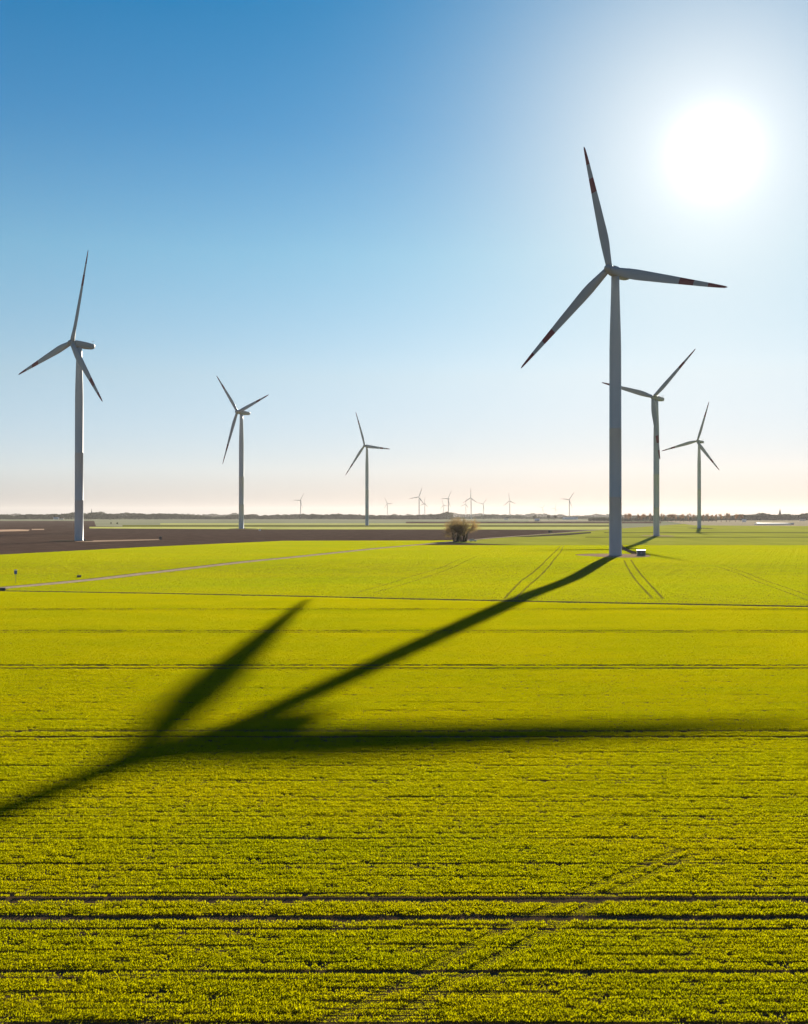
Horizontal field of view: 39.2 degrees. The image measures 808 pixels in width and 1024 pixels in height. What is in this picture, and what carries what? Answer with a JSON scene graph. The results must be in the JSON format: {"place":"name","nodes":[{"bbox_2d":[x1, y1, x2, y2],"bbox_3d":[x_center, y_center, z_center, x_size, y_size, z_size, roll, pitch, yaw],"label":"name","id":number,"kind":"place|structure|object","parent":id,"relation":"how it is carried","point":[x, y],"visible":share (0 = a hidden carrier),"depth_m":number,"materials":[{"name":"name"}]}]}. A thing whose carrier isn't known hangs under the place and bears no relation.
{"place":"outdoors","nodes":[
{"label":"outdoors","id":0,"kind":"place"},
{"bbox_2d":[0,529,28,531],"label":"sand bank","id":1,"kind":"structure","parent":0,"point":[14,530],"depth_m":1161.24,"materials":[{"name":"beige sand"}]},
{"bbox_2d":[75,539,158,541],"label":"track soil","id":2,"kind":"structure","parent":0,"point":[116,540],"depth_m":690.58,"materials":[{"name":"brown soil"}]},
{"bbox_2d":[0,521,586,554],"bbox_3d":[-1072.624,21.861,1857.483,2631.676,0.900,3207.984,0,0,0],"label":"ploughed field","id":3,"kind":"structure","parent":0,"point":[49,536],"depth_m":874.87,"materials":[{"name":"brown soil"}]},
{"bbox_2d":[217,377,267,528],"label":"wind turbine","id":4,"kind":"object","parent":3,"relation":"on","point":[241,412],"visible":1,"depth_m":1321.42,"materials":[{"name":"paint"}]},
{"bbox_2d":[0,523,685,588],"bbox_3d":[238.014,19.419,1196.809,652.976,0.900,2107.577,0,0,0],"label":"farm lane","id":5,"kind":"structure","parent":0,"point":[119,576],"depth_m":343.68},
{"bbox_2d":[5,523,686,588],"bbox_3d":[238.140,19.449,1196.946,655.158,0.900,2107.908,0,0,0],"label":"lane verge","id":6,"kind":"structure","parent":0,"point":[246,562],"depth_m":344.19,"materials":[{"name":"green plant"}]},
{"bbox_2d":[443,516,476,541],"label":"bare tree","id":7,"kind":"object","parent":6,"relation":"on","point":[457,537],"visible":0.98,"depth_m":654.84,"materials":[{"name":"brown plant"}]},
{"bbox_2d":[89,527,608,529],"bbox_3d":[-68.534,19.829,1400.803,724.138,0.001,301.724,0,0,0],"label":"pale strip grass","id":8,"kind":"structure","parent":0,"point":[584,528],"depth_m":1466.20,"materials":[{"name":"green plant"}]},
{"bbox_2d":[122,525,608,526],"bbox_3d":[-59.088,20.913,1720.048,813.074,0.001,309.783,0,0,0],"label":"dark strip grass","id":9,"kind":"structure","parent":0,"point":[360,525],"depth_m":1770.20,"materials":[{"name":"green plant"}]},
{"bbox_2d":[346,414,388,524],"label":"wind turbine","id":10,"kind":"object","parent":9,"relation":"on","point":[366,486],"visible":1,"depth_m":1763.20,"materials":[{"name":"paint"}]},
{"bbox_2d":[0,516,769,529],"bbox_3d":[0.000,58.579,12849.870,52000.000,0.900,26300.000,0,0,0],"label":"ground","id":11,"kind":"structure","parent":0,"point":[107,522],"depth_m":3031.68,"materials":[{"name":"brown soil"}]},
{"bbox_2d":[0,511,730,518],"bbox_3d":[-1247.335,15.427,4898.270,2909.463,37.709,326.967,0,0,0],"label":"distant wood","id":12,"kind":"object","parent":11,"relation":"on","point":[104,515],"visible":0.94,"depth_m":4829.81,"materials":[{"name":"brown plant"}]},
{"bbox_2d":[160,523,608,524],"bbox_3d":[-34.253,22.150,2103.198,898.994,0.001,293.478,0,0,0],"label":"grass strip","id":13,"kind":"object","parent":11,"relation":"on","point":[343,524],"depth_m":1967.98,"materials":[{"name":"green plant"}]},
{"bbox_2d":[359,514,640,518],"bbox_3d":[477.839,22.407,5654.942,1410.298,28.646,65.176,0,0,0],"label":"distant wood","id":14,"kind":"object","parent":11,"relation":"on","point":[494,516],"visible":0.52,"depth_m":5634.72,"materials":[{"name":"brown plant"}]},
{"bbox_2d":[695,513,807,519],"bbox_3d":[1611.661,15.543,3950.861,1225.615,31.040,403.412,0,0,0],"label":"distant wood","id":15,"kind":"object","parent":11,"relation":"on","point":[761,516],"visible":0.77,"depth_m":3812.88,"materials":[{"name":"brown plant"}]},
{"bbox_2d":[0,540,807,1023],"bbox_3d":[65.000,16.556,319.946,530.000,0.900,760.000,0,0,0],"label":"field soil","id":16,"kind":"structure","parent":0,"point":[498,930],"depth_m":44.55,"materials":[{"name":"brown soil"}]},
{"bbox_2d":[0,591,807,1023],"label":"young wheat","id":17,"kind":"object","parent":16,"relation":"on","point":[94,629],"visible":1,"depth_m":61.25,"materials":[{"name":"green plant"}]},
{"bbox_2d":[0,540,807,605],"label":"young wheat","id":18,"kind":"object","parent":16,"relation":"on","point":[505,554],"visible":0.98,"depth_m":318.96,"materials":[{"name":"green plant"}]},
{"bbox_2d":[592,554,649,556],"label":"gravel pad","id":19,"kind":"object","parent":16,"relation":"on","point":[608,555],"visible":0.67,"depth_m":417.24,"materials":[{"name":"beige gravel"}]},
{"bbox_2d":[521,147,726,555],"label":"wind turbine","id":20,"kind":"object","parent":19,"relation":"on","point":[616,273],"visible":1,"depth_m":426.90,"materials":[{"name":"paint"}]},
{"bbox_2d":[636,550,645,555],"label":"transformer kiosk","id":21,"kind":"object","parent":19,"relation":"on","point":[641,552],"visible":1,"depth_m":424.34,"materials":[{"name":"metal"}]},
{"bbox_2d":[0,0,807,515],"label":"sky","id":22,"kind":"structure","parent":0,"point":[332,211],"materials":[{"name":"blue"}]},
{"bbox_2d":[14,591,807,606],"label":"field border","id":23,"kind":"object","parent":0,"point":[456,599],"visible":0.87,"depth_m":201.21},
{"bbox_2d":[406,521,660,522],"bbox_3d":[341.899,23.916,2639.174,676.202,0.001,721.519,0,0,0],"label":"ploughed strip","id":24,"kind":"object","parent":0,"point":[534,522],"visible":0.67,"depth_m":2550.24,"materials":[{"name":"brown soil"}]},
{"bbox_2d":[519,532,590,536],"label":"verge soil","id":25,"kind":"structure","parent":0,"point":[557,534],"depth_m":910.10,"materials":[{"name":"brown soil"}]},
{"bbox_2d":[529,520,606,520],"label":"stubble strip","id":26,"kind":"object","parent":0,"point":[561,520],"visible":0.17,"depth_m":3630.66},
{"bbox_2d":[563,517,577,519],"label":"house","id":27,"kind":"structure","parent":0,"point":[570,518],"depth_m":4610.84,"materials":[{"name":"white glass"}]},
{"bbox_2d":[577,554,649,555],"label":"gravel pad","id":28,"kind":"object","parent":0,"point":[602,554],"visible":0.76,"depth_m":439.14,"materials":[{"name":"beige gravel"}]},
{"bbox_2d":[453,524,807,544],"bbox_3d":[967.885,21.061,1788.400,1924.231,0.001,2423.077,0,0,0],"label":"dull field","id":29,"kind":"structure","parent":0,"point":[578,539],"depth_m":753.37,"materials":[{"name":"green plant"}]},
{"bbox_2d":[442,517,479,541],"bbox_3d":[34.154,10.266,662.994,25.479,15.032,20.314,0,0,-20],"label":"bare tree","id":30,"kind":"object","parent":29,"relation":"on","point":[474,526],"visible":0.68,"depth_m":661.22,"materials":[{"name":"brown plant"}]},
{"bbox_2d":[602,349,694,535],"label":"wind turbine","id":31,"kind":"object","parent":29,"relation":"on","point":[655,398],"visible":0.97,"depth_m":847.12,"materials":[{"name":"paint"}]},
{"bbox_2d":[662,402,718,527],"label":"wind turbine","id":32,"kind":"object","parent":29,"relation":"on","point":[700,446],"visible":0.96,"depth_m":1361.82,"materials":[{"name":"paint"}]},
{"bbox_2d":[585,537,807,537],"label":"dull stripe","id":33,"kind":"object","parent":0,"point":[701,537],"visible":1,"depth_m":785.44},
{"bbox_2d":[604,532,807,532],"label":"dark dull stripe","id":34,"kind":"object","parent":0,"point":[714,532],"visible":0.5,"depth_m":1020.31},
{"bbox_2d":[668,520,807,525],"bbox_3d":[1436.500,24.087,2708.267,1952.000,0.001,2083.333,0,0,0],"label":"tan field","id":35,"kind":"structure","parent":0,"point":[752,522],"depth_m":2540.12,"materials":[{"name":"beige soil"}]},
{"bbox_2d":[588,516,717,520],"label":"distant wood","id":36,"kind":"object","parent":35,"relation":"on","point":[647,518],"visible":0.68,"depth_m":3280.56,"materials":[{"name":"brown plant"}]},
{"bbox_2d":[754,523,790,524],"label":"greenhouse","id":37,"kind":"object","parent":35,"relation":"on","point":[772,523],"visible":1,"depth_m":1864.88,"materials":[{"name":"white glass"}]},
{"label":"gravel pad","id":38,"kind":"structure","parent":0,"visible":0},
{"bbox_2d":[18,252,102,540],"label":"wind turbine","id":39,"kind":"object","parent":38,"relation":"on","point":[77,346],"visible":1,"depth_m":679.75,"materials":[{"name":"paint"}]}
]}

